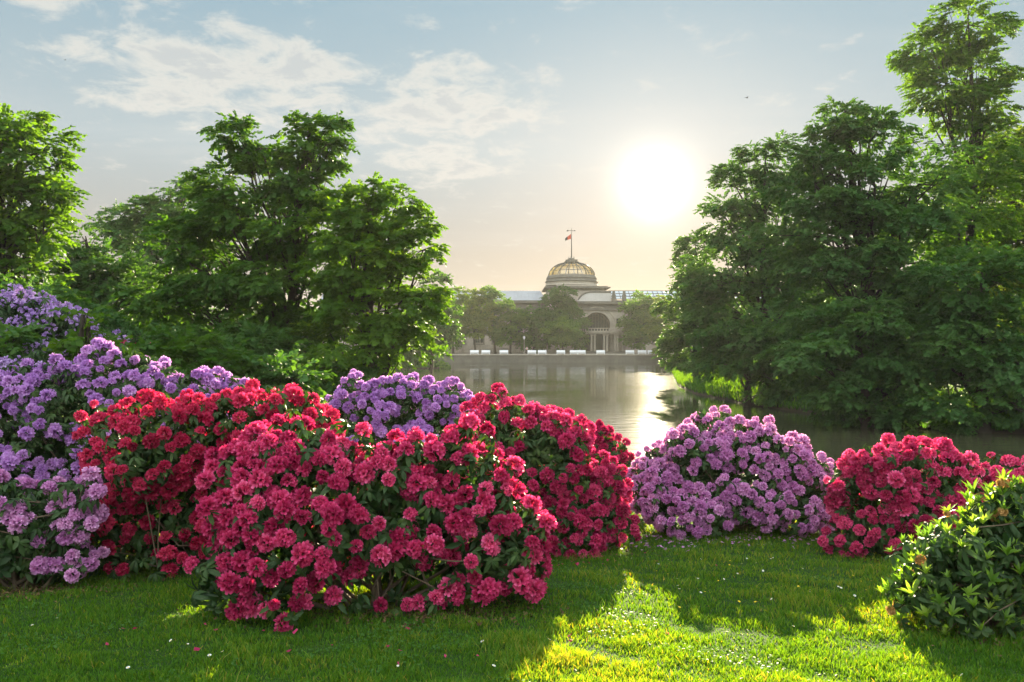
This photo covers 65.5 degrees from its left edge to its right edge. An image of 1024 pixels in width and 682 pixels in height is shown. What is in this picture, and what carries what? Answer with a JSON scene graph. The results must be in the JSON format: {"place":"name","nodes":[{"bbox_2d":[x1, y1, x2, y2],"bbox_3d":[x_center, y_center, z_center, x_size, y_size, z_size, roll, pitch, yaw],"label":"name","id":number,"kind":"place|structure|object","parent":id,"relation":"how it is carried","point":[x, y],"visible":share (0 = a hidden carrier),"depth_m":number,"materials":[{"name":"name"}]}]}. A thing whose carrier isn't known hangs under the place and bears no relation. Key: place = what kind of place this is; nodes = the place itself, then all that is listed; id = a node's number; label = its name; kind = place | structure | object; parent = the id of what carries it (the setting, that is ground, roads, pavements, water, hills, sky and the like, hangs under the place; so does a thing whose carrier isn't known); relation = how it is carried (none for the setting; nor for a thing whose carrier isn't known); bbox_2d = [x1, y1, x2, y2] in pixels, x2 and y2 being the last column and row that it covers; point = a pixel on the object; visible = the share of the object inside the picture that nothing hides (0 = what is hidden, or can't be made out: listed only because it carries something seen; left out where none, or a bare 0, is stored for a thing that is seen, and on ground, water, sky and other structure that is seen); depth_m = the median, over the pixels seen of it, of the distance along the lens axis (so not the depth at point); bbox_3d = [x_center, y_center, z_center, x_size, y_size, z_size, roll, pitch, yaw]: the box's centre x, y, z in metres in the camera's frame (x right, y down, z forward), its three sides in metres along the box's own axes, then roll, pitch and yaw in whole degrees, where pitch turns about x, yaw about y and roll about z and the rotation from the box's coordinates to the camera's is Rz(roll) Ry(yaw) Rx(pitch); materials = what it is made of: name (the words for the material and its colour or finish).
{"place":"outdoors","nodes":[
{"label":"outdoors","id":0,"kind":"place"},
{"bbox_2d":[0,353,1023,681],"bbox_3d":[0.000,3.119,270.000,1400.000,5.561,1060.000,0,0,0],"label":"ground","id":1,"kind":"structure","parent":0,"point":[650,603],"depth_m":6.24,"materials":[{"name":"green plant"}]},
{"bbox_2d":[0,319,49,364],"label":"dark shrub","id":2,"kind":"object","parent":1,"relation":"on","point":[19,335],"visible":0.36,"depth_m":14.96,"materials":[{"name":"green plant"}]},
{"bbox_2d":[0,345,74,434],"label":"purple rhododendron","id":3,"kind":"object","parent":1,"relation":"on","point":[40,359],"visible":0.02,"depth_m":14.09,"materials":[{"name":"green plant"}]},
{"bbox_2d":[0,103,92,302],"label":"tall leafy tree","id":4,"kind":"object","parent":1,"relation":"on","point":[35,246],"visible":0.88,"depth_m":32.68,"materials":[{"name":"green plant"}]},
{"bbox_2d":[0,466,110,591],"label":"lilac rhododendron","id":5,"kind":"object","parent":1,"relation":"on","point":[36,545],"visible":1,"depth_m":7.44,"materials":[{"name":"purple plant"}]},
{"bbox_2d":[0,283,129,474],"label":"purple rhododendron","id":6,"kind":"object","parent":1,"relation":"on","point":[19,307],"visible":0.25,"depth_m":16.44,"materials":[{"name":"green plant"}]},
{"bbox_2d":[0,273,137,338],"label":"understory shrub","id":7,"kind":"object","parent":1,"relation":"on","point":[83,303],"visible":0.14,"depth_m":25.66,"materials":[{"name":"green plant"}]},
{"bbox_2d":[42,304,132,390],"bbox_3d":[-7.739,1.289,14.536,1.366,3.956,1.362,0,0,24],"label":"sapling","id":8,"kind":"object","parent":1,"relation":"on","point":[74,343],"visible":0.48,"depth_m":14.47,"materials":[{"name":"petal"},{"name":"leaf"},{"name":"twig bark"}]},
{"bbox_2d":[34,217,192,337],"bbox_3d":[-20.164,-1.466,40.329,9.284,9.464,6.809,0,0,-18],"label":"shaded tree","id":9,"kind":"object","parent":1,"relation":"on","point":[88,264],"visible":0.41,"depth_m":39.36,"materials":[{"name":"green plant"}]},
{"bbox_2d":[0,337,259,530],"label":"lilac rhododendron","id":10,"kind":"object","parent":1,"relation":"on","point":[37,403],"visible":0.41,"depth_m":10.48,"materials":[{"name":"purple plant"}]},
{"bbox_2d":[109,327,150,350],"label":"rhododendron","id":11,"kind":"object","parent":1,"relation":"on","point":[134,339],"visible":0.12,"depth_m":21.91,"materials":[{"name":"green plant"}]},
{"bbox_2d":[92,326,185,390],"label":"green shrub","id":12,"kind":"object","parent":1,"relation":"on","point":[150,349],"visible":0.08,"depth_m":16.01,"materials":[{"name":"green plant"}]},
{"bbox_2d":[80,172,237,291],"bbox_3d":[-27.403,-4.983,61.895,11.126,16.164,7.775,0,0,18],"label":"distant tree","id":13,"kind":"object","parent":1,"relation":"on","point":[125,226],"visible":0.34,"depth_m":61.09,"materials":[{"name":"green plant"}]},
{"bbox_2d":[122,321,272,383],"bbox_3d":[-6.705,1.435,17.031,3.412,3.725,2.617,0,0,0],"label":"green shrub","id":14,"kind":"object","parent":1,"relation":"on","point":[211,351],"visible":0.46,"depth_m":16.55,"materials":[{"name":"green plant"}]},
{"bbox_2d":[64,378,345,582],"bbox_3d":[-3.446,1.479,8.575,3.250,2.160,1.826,0,0,0],"label":"red rhododendron","id":15,"kind":"object","parent":1,"relation":"on","point":[162,470],"visible":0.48,"depth_m":8.13,"materials":[{"name":"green plant"}]},
{"bbox_2d":[109,109,387,368],"bbox_3d":[-9.860,-1.362,30.712,10.602,15.168,5.898,0,0,0],"label":"spreading tree","id":16,"kind":"object","parent":1,"relation":"on","point":[263,287],"visible":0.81,"depth_m":30.28,"materials":[{"name":"green plant"}]},
{"bbox_2d":[135,315,383,402],"bbox_3d":[-9.690,2.236,28.004,10.275,6.303,4.659,0,0,0],"label":"understory shrub","id":17,"kind":"object","parent":1,"relation":"on","point":[258,348],"visible":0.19,"depth_m":27.97,"materials":[{"name":"green plant"}]},
{"bbox_2d":[236,349,337,411],"bbox_3d":[-4.981,1.728,17.081,2.513,3.135,1.794,0,0,0],"label":"bush","id":18,"kind":"object","parent":1,"relation":"on","point":[278,375],"visible":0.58,"depth_m":16.91,"materials":[{"name":"green plant"}]},
{"bbox_2d":[273,171,456,409],"bbox_3d":[-5.495,0.085,28.803,6.944,12.275,4.844,0,0,0],"label":"sunlit tree","id":19,"kind":"object","parent":1,"relation":"on","point":[363,235],"visible":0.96,"depth_m":28.35,"materials":[{"name":"green plant"}]},
{"bbox_2d":[182,409,557,631],"bbox_3d":[-1.156,1.474,6.770,3.084,1.751,1.983,0,0,0],"label":"red rhododendron","id":20,"kind":"object","parent":1,"relation":"on","point":[350,529],"visible":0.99,"depth_m":6.49,"materials":[{"name":"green plant"}]},
{"bbox_2d":[325,369,484,510],"bbox_3d":[-1.941,1.763,13.990,3.418,2.560,2.417,0,0,0],"label":"lilac rhododendron","id":21,"kind":"object","parent":1,"relation":"on","point":[396,400],"visible":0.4,"depth_m":13.48,"materials":[{"name":"purple plant"}]},
{"bbox_2d":[105,552,715,663],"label":"fallen red petals","id":22,"kind":"object","parent":1,"relation":"on","point":[294,631],"visible":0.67,"depth_m":5.88,"materials":[{"name":"red plant"}]},
{"bbox_2d":[384,353,450,367],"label":"bank shrub","id":23,"kind":"object","parent":1,"relation":"on","point":[443,363],"visible":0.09,"depth_m":138.26,"materials":[{"name":"green plant"}]},
{"bbox_2d":[397,268,465,371],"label":"tree","id":24,"kind":"object","parent":1,"relation":"on","point":[450,333],"visible":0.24,"depth_m":118.81,"materials":[{"name":"green plant"}]},
{"bbox_2d":[444,285,475,353],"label":"promenade tree","id":25,"kind":"object","parent":1,"relation":"on","point":[459,302],"visible":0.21,"depth_m":182.09,"materials":[{"name":"green plant"}]},
{"bbox_2d":[0,535,939,681],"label":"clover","id":26,"kind":"object","parent":1,"relation":"on","point":[392,637],"visible":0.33,"depth_m":5.90,"materials":[{"name":"green plant"}]},
{"bbox_2d":[470,350,478,353],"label":"park bench","id":27,"kind":"object","parent":1,"relation":"on","point":[474,351],"visible":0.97,"depth_m":175.75,"materials":[{"name":"white paint"}]},
{"bbox_2d":[453,286,497,349],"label":"promenade tree","id":28,"kind":"object","parent":1,"relation":"on","point":[473,320],"visible":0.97,"depth_m":179.51,"materials":[{"name":"green plant"}]},
{"bbox_2d":[481,350,489,353],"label":"park bench","id":29,"kind":"object","parent":1,"relation":"on","point":[485,352],"visible":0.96,"depth_m":175.60,"materials":[{"name":"white paint"}]},
{"bbox_2d":[478,285,513,353],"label":"promenade tree","id":30,"kind":"object","parent":1,"relation":"on","point":[492,294],"visible":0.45,"depth_m":182.89,"materials":[{"name":"green plant"}]},
{"bbox_2d":[430,348,568,353],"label":"balustrade","id":31,"kind":"object","parent":1,"relation":"on","point":[513,352],"visible":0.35,"depth_m":185.80,"materials":[{"name":"stone"}]},
{"bbox_2d":[500,350,507,353],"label":"park bench","id":32,"kind":"object","parent":1,"relation":"on","point":[503,351],"visible":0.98,"depth_m":175.71,"materials":[{"name":"white paint"}]},
{"bbox_2d":[486,297,533,353],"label":"promenade tree","id":33,"kind":"object","parent":1,"relation":"on","point":[509,316],"visible":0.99,"depth_m":180.88,"materials":[{"name":"green plant"}]},
{"bbox_2d":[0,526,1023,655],"bbox_3d":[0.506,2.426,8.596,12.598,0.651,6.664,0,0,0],"label":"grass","id":34,"kind":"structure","parent":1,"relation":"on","point":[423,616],"depth_m":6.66,"materials":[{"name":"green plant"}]},
{"bbox_2d":[527,350,535,353],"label":"park bench","id":35,"kind":"object","parent":1,"relation":"on","point":[531,352],"visible":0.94,"depth_m":175.61,"materials":[{"name":"white paint"}]},
{"bbox_2d":[512,304,554,352],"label":"weeping tree","id":36,"kind":"object","parent":1,"relation":"on","point":[534,338],"visible":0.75,"depth_m":182.56,"materials":[{"name":"green plant"}]},
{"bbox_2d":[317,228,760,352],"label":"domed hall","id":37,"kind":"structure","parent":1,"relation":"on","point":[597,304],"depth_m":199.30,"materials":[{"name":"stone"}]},
{"bbox_2d":[458,336,466,344],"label":"window","id":38,"kind":"structure","parent":37,"relation":"in","point":[465,336],"depth_m":199.95,"materials":[{"name":"stone"}]},
{"bbox_2d":[473,337,484,344],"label":"window","id":39,"kind":"structure","parent":37,"relation":"in","point":[478,340],"depth_m":199.95,"materials":[{"name":"stone"}]},
{"bbox_2d":[538,350,546,353],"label":"park bench","id":40,"kind":"object","parent":1,"relation":"on","point":[542,352],"visible":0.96,"depth_m":175.57,"materials":[{"name":"white paint"}]},
{"bbox_2d":[62,360,1023,431],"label":"bank grass","id":41,"kind":"structure","parent":1,"relation":"on","point":[695,386],"depth_m":66.10,"materials":[{"name":"green plant"}]},
{"bbox_2d":[445,382,641,559],"bbox_3d":[0.399,1.607,9.902,2.332,2.202,1.777,0,0,-21],"label":"red rhododendron","id":42,"kind":"object","parent":1,"relation":"on","point":[584,502],"visible":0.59,"depth_m":9.53,"materials":[{"name":"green plant"}]},
{"bbox_2d":[434,354,671,362],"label":"lake wall","id":43,"kind":"structure","parent":1,"relation":"on","point":[551,358],"depth_m":173.60,"materials":[{"name":"stone"}]},
{"bbox_2d":[556,350,564,353],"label":"park bench","id":44,"kind":"object","parent":1,"relation":"on","point":[560,351],"visible":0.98,"depth_m":175.85,"materials":[{"name":"white paint"}]},
{"bbox_2d":[539,315,583,349],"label":"round tree","id":45,"kind":"object","parent":1,"relation":"on","point":[566,331],"visible":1,"depth_m":178.27,"materials":[{"name":"green plant"}]},
{"bbox_2d":[537,283,589,349],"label":"broadleaf tree","id":46,"kind":"object","parent":1,"relation":"on","point":[570,308],"visible":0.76,"depth_m":185.93,"materials":[{"name":"green plant"}]},
{"bbox_2d":[570,350,577,353],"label":"park bench","id":47,"kind":"object","parent":1,"relation":"on","point":[573,351],"visible":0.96,"depth_m":175.82,"materials":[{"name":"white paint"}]},
{"bbox_2d":[577,350,585,353],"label":"park bench","id":48,"kind":"object","parent":1,"relation":"on","point":[581,351],"visible":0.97,"depth_m":175.57,"materials":[{"name":"white paint"}]},
{"bbox_2d":[571,319,593,349],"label":"tree","id":49,"kind":"object","parent":1,"relation":"on","point":[579,343],"visible":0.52,"depth_m":185.94,"materials":[{"name":"green plant"}]},
{"bbox_2d":[194,279,1003,357],"bbox_3d":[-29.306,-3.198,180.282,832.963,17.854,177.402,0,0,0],"label":"woods","id":50,"kind":"object","parent":1,"relation":"on","point":[819,292],"depth_m":103.52,"materials":[{"name":"green plant"}]},
{"bbox_2d":[596,350,604,353],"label":"park bench","id":51,"kind":"object","parent":1,"relation":"on","point":[600,351],"visible":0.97,"depth_m":175.81,"materials":[{"name":"white paint"}]},
{"bbox_2d":[583,419,640,514],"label":"red rhododendron","id":52,"kind":"object","parent":1,"relation":"on","point":[607,439],"visible":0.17,"depth_m":13.04,"materials":[{"name":"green plant"}]},
{"bbox_2d":[625,350,633,353],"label":"park bench","id":53,"kind":"object","parent":1,"relation":"on","point":[629,351],"visible":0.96,"depth_m":175.86,"materials":[{"name":"white paint"}]},
{"bbox_2d":[615,289,663,349],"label":"tall round tree","id":54,"kind":"object","parent":1,"relation":"on","point":[632,322],"visible":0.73,"depth_m":184.61,"materials":[{"name":"green plant"}]},
{"bbox_2d":[638,350,646,353],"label":"park bench","id":55,"kind":"object","parent":1,"relation":"on","point":[642,352],"visible":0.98,"depth_m":175.60,"materials":[{"name":"white paint"}]},
{"bbox_2d":[640,294,687,359],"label":"promenade tree","id":56,"kind":"object","parent":1,"relation":"on","point":[655,331],"visible":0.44,"depth_m":169.13,"materials":[{"name":"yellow plant"}]},
{"bbox_2d":[649,229,737,375],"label":"slender tree","id":57,"kind":"object","parent":1,"relation":"on","point":[674,339],"visible":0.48,"depth_m":83.41,"materials":[{"name":"green plant"}]},
{"bbox_2d":[578,532,811,554],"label":"fallen mauve petals","id":58,"kind":"object","parent":1,"relation":"on","point":[708,541],"visible":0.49,"depth_m":10.27,"materials":[{"name":"purple plant"}]},
{"bbox_2d":[626,405,836,538],"bbox_3d":[3.163,1.896,11.297,3.135,1.994,2.386,0,0,0],"label":"mauve rhododendron","id":59,"kind":"object","parent":1,"relation":"on","point":[716,491],"visible":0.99,"depth_m":10.66,"materials":[{"name":"purple plant"}]},
{"bbox_2d":[667,129,839,394],"bbox_3d":[19.269,-5.807,59.827,14.481,20.067,9.361,0,0,-16],"label":"rounded tree","id":60,"kind":"object","parent":1,"relation":"on","point":[750,287],"visible":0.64,"depth_m":59.22,"materials":[{"name":"green plant"}]},
{"bbox_2d":[679,316,837,407],"bbox_3d":[18.788,1.643,57.151,13.269,7.873,8.132,0,0,0],"label":"lakeside tree","id":61,"kind":"object","parent":1,"relation":"on","point":[736,357],"visible":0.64,"depth_m":56.04,"materials":[{"name":"green plant"}]},
{"bbox_2d":[752,289,1005,432],"bbox_3d":[19.513,1.737,42.660,12.437,9.014,7.586,0,0,0],"label":"overhanging tree","id":62,"kind":"object","parent":1,"relation":"on","point":[869,375],"visible":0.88,"depth_m":41.55,"materials":[{"name":"green plant"}]},
{"bbox_2d":[737,95,1023,403],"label":"broad tree","id":63,"kind":"object","parent":1,"relation":"on","point":[860,217],"visible":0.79,"depth_m":45.82,"materials":[{"name":"green plant"}]},
{"bbox_2d":[817,433,1023,557],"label":"red rhododendron","id":64,"kind":"object","parent":1,"relation":"on","point":[880,470],"visible":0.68,"depth_m":9.10,"materials":[{"name":"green plant"}]},
{"bbox_2d":[873,468,1023,643],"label":"faded rhododendron","id":65,"kind":"object","parent":1,"relation":"on","point":[972,565],"visible":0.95,"depth_m":5.83,"materials":[{"name":"green plant"}]},
{"bbox_2d":[874,0,1023,380],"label":"tall tree","id":66,"kind":"object","parent":1,"relation":"on","point":[965,52],"visible":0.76,"depth_m":55.23,"materials":[{"name":"green plant"}]},
{"bbox_2d":[890,238,1023,434],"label":"drooping tree","id":67,"kind":"object","parent":1,"relation":"on","point":[1002,388],"visible":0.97,"depth_m":39.95,"materials":[{"name":"green plant"}]},
{"bbox_2d":[930,124,1023,364],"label":"bright tree","id":68,"kind":"object","parent":1,"relation":"on","point":[1017,244],"visible":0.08,"depth_m":62.68,"materials":[{"name":"green plant"}]},
{"bbox_2d":[0,0,1023,314],"label":"sky","id":69,"kind":"structure","parent":0,"point":[522,124],"materials":[{"name":"blue"}]},
{"bbox_2d":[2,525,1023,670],"bbox_3d":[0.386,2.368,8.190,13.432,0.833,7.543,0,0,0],"label":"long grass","id":70,"kind":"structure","parent":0,"point":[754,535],"depth_m":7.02,"materials":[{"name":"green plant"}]},
{"bbox_2d":[345,363,1023,473],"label":"water","id":71,"kind":"structure","parent":0,"point":[640,406],"depth_m":59.89,"materials":[{"name":"grey liquid"}]}
]}

